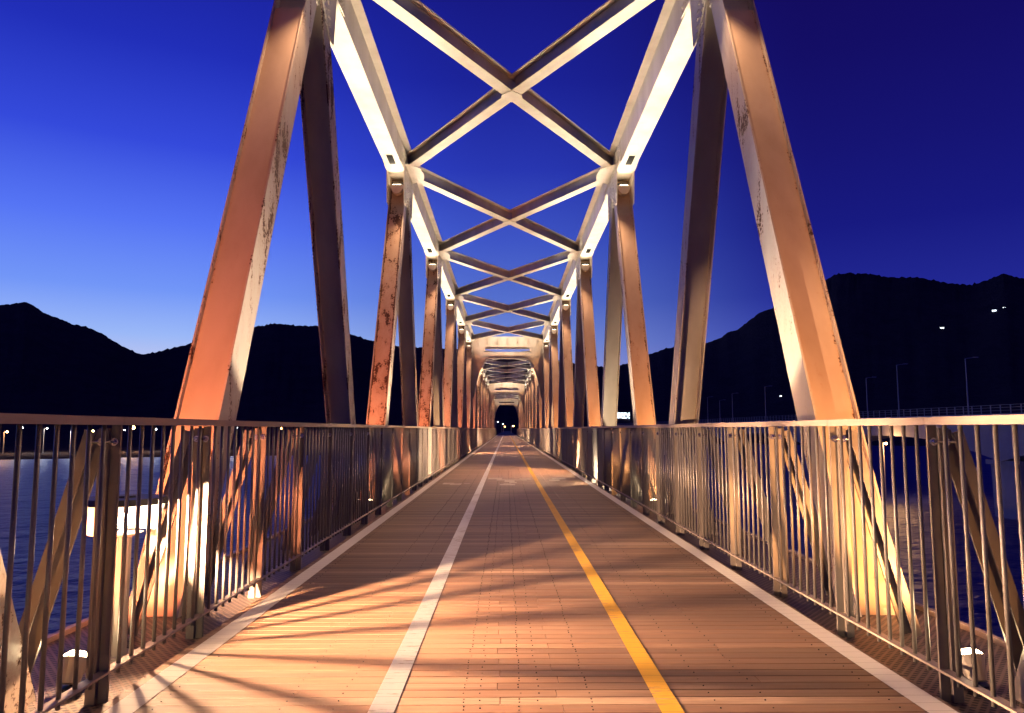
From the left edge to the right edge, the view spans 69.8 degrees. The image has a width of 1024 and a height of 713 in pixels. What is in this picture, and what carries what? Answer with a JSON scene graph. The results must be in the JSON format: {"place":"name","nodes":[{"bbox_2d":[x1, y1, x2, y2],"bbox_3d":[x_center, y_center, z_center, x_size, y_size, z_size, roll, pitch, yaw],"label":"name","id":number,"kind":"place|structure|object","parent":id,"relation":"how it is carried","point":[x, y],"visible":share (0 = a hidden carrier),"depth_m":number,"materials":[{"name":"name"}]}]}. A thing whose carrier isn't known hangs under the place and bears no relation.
{"place":"outdoors","nodes":[
{"label":"outdoors","id":0,"kind":"place"},
{"bbox_2d":[489,389,523,428],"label":"truss span","id":1,"kind":"object","parent":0,"point":[510,397],"visible":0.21,"depth_m":124.23,"materials":[{"name":"beige metal"}]},
{"bbox_2d":[496,431,516,435],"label":"road","id":2,"kind":"structure","parent":0,"point":[506,433],"depth_m":193.19,"materials":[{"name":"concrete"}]},
{"bbox_2d":[473,350,541,427],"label":"truss span","id":3,"kind":"object","parent":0,"point":[530,397],"visible":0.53,"depth_m":69.53,"materials":[{"name":"beige metal"}]},
{"bbox_2d":[92,435,962,712],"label":"path","id":4,"kind":"structure","parent":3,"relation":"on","point":[268,664],"depth_m":4.21,"materials":[{"name":"brown wood"}]},
{"bbox_2d":[103,436,495,712],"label":"edge line","id":5,"kind":"object","parent":4,"relation":"on","point":[136,699],"visible":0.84,"depth_m":4.22,"materials":[{"name":"paint"}]},
{"bbox_2d":[368,436,502,712],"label":"lane line","id":6,"kind":"object","parent":4,"relation":"on","point":[387,697],"visible":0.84,"depth_m":4.22,"materials":[{"name":"white paint"}]},
{"bbox_2d":[443,478,559,484],"bbox_3d":[-0.103,2.753,16.198,2.720,0.001,2.292,0,-6,0],"label":"path marking","id":7,"kind":"object","parent":4,"relation":"on","point":[509,483],"visible":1,"depth_m":16.43,"materials":[{"name":"white paint"}]},
{"bbox_2d":[151,468,900,710],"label":"path screws","id":8,"kind":"object","parent":4,"relation":"on","point":[525,593],"visible":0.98,"depth_m":5.09,"materials":[{"name":"black metal"}]},
{"bbox_2d":[510,436,684,712],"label":"lane line","id":9,"kind":"object","parent":4,"relation":"on","point":[657,685],"visible":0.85,"depth_m":4.22,"materials":[{"name":"yellow paint"}]},
{"bbox_2d":[517,436,958,712],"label":"edge line","id":10,"kind":"object","parent":4,"relation":"on","point":[924,700],"visible":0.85,"depth_m":4.20,"materials":[{"name":"paint"}]},
{"bbox_2d":[0,272,1023,459],"bbox_3d":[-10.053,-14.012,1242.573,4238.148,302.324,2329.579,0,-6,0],"label":"hills","id":11,"kind":"structure","parent":0,"point":[50,365],"depth_m":909.76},
{"bbox_2d":[617,411,629,420],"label":"building","id":12,"kind":"structure","parent":11,"relation":"on","point":[624,414],"depth_m":898.78,"materials":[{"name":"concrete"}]},
{"bbox_2d":[0,444,1023,638],"bbox_3d":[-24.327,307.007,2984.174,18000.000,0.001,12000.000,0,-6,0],"label":"water","id":13,"kind":"structure","parent":0,"point":[42,525],"depth_m":94.68,"materials":[{"name":"blue liquid"}]},
{"bbox_2d":[618,404,1023,519],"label":"concrete bridge","id":14,"kind":"structure","parent":13,"relation":"in","point":[1007,469],"depth_m":102.26,"materials":[{"name":"beige"}]},
{"bbox_2d":[866,377,871,417],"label":"lamp post","id":15,"kind":"object","parent":14,"relation":"on","point":[866,396],"visible":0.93,"depth_m":137.46,"materials":[{"name":"beige metal"}]},
{"bbox_2d":[896,363,907,416],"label":"lamp post","id":16,"kind":"object","parent":14,"relation":"on","point":[898,390],"visible":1,"depth_m":126.54,"materials":[{"name":"beige metal"}]},
{"bbox_2d":[965,357,978,413],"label":"lamp post","id":17,"kind":"object","parent":14,"relation":"on","point":[967,384],"visible":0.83,"depth_m":107.62,"materials":[{"name":"beige metal"}]},
{"bbox_2d":[883,442,886,498],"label":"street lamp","id":18,"kind":"object","parent":13,"relation":"in","point":[884,468],"visible":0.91,"depth_m":127.13,"materials":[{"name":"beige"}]},
{"bbox_2d":[0,550,1023,712],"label":"truss span","id":19,"kind":"object","parent":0,"point":[12,690],"depth_m":3.12,"materials":[{"name":"beige metal"}]},
{"bbox_2d":[0,0,1023,366],"label":"sky","id":20,"kind":"structure","parent":0,"point":[122,122],"materials":[{"name":"blue"}]},
{"bbox_2d":[137,0,894,617],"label":"truss span","id":21,"kind":"object","parent":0,"point":[305,36],"visible":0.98,"depth_m":9.63,"materials":[{"name":"beige metal"}]},
{"bbox_2d":[14,446,480,712],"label":"grating","id":22,"kind":"object","parent":21,"relation":"attached to","point":[128,676],"visible":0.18,"depth_m":4.26,"materials":[{"name":"metal"}]},
{"bbox_2d":[61,650,86,692],"bbox_3d":[-2.019,1.440,3.383,0.124,0.168,0.140,0,-6,0],"label":"floodlight","id":23,"kind":"object","parent":22,"relation":"on","point":[68,668],"visible":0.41,"depth_m":3.35,"materials":[{"name":"beige metal"}]},
{"bbox_2d":[86,494,168,663],"bbox_3d":[-2.083,1.167,3.907,0.470,0.845,0.470,0,-6,0],"label":"bollard light","id":24,"kind":"object","parent":22,"relation":"on","point":[131,521],"visible":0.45,"depth_m":3.88,"materials":[{"name":"beige metal"}]},
{"bbox_2d":[0,413,477,712],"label":"railing","id":25,"kind":"object","parent":22,"relation":"on","point":[401,460],"visible":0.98,"depth_m":4.25,"materials":[{"name":"metal"}]},
{"bbox_2d":[478,428,491,447],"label":"railing","id":26,"kind":"object","parent":22,"relation":"on","point":[484,435],"visible":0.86,"depth_m":57.62,"materials":[{"name":"metal"}]},
{"bbox_2d":[492,429,495,437],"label":"railing","id":27,"kind":"object","parent":22,"relation":"on","point":[493,433],"visible":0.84,"depth_m":103.64,"materials":[{"name":"metal"}]},
{"bbox_2d":[390,183,403,195],"bbox_3d":[-2.376,-3.486,15.207,0.264,0.290,0.195,0,-6,0],"label":"spotlight","id":28,"kind":"object","parent":21,"relation":"attached to","point":[397,189],"visible":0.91,"depth_m":15.11,"materials":[{"name":"white metal"}]},
{"bbox_2d":[428,262,436,271],"bbox_3d":[-2.435,-2.761,22.541,0.264,0.290,0.195,0,-6,0],"label":"spotlight","id":29,"kind":"object","parent":21,"relation":"attached to","point":[432,266],"visible":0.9,"depth_m":22.45,"materials":[{"name":"white metal"}]},
{"bbox_2d":[447,303,453,309],"bbox_3d":[-2.495,-2.037,29.875,0.264,0.290,0.195,0,-6,0],"label":"spotlight","id":30,"kind":"object","parent":21,"relation":"attached to","point":[450,306],"visible":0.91,"depth_m":29.78,"materials":[{"name":"white metal"}]},
{"bbox_2d":[562,303,568,309],"bbox_3d":[2.194,-2.033,29.913,0.264,0.290,0.195,0,-6,0],"label":"spotlight","id":31,"kind":"object","parent":21,"relation":"attached to","point":[565,306],"visible":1,"depth_m":29.82,"materials":[{"name":"white metal"}]},
{"bbox_2d":[581,263,589,271],"bbox_3d":[2.254,-2.758,22.578,0.264,0.290,0.195,0,-6,0],"label":"spotlight","id":32,"kind":"object","parent":21,"relation":"attached to","point":[585,267],"visible":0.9,"depth_m":22.48,"materials":[{"name":"white metal"}]},
{"bbox_2d":[617,183,629,196],"bbox_3d":[2.314,-3.482,15.245,0.264,0.290,0.195,0,-6,0],"label":"spotlight","id":33,"kind":"object","parent":21,"relation":"attached to","point":[623,189],"visible":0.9,"depth_m":15.15,"materials":[{"name":"white metal"}]},
{"bbox_2d":[524,440,1023,712],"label":"grating","id":34,"kind":"object","parent":21,"relation":"attached to","point":[918,673],"visible":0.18,"depth_m":4.33,"materials":[{"name":"metal"}]},
{"bbox_2d":[517,429,521,438],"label":"railing","id":35,"kind":"object","parent":34,"relation":"on","point":[519,432],"visible":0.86,"depth_m":105.58,"materials":[{"name":"metal"}]},
{"bbox_2d":[522,428,536,447],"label":"railing","id":36,"kind":"object","parent":34,"relation":"on","point":[529,435],"visible":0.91,"depth_m":58.10,"materials":[{"name":"metal"}]},
{"bbox_2d":[537,414,1023,712],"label":"railing","id":37,"kind":"object","parent":34,"relation":"on","point":[607,457],"visible":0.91,"depth_m":4.33,"materials":[{"name":"metal"}]},
{"bbox_2d":[961,648,988,689],"bbox_3d":[2.141,1.443,3.417,0.124,0.168,0.140,0,-6,0],"label":"floodlight","id":38,"kind":"object","parent":34,"relation":"on","point":[967,666],"visible":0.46,"depth_m":3.38,"materials":[{"name":"beige metal"}]}
]}

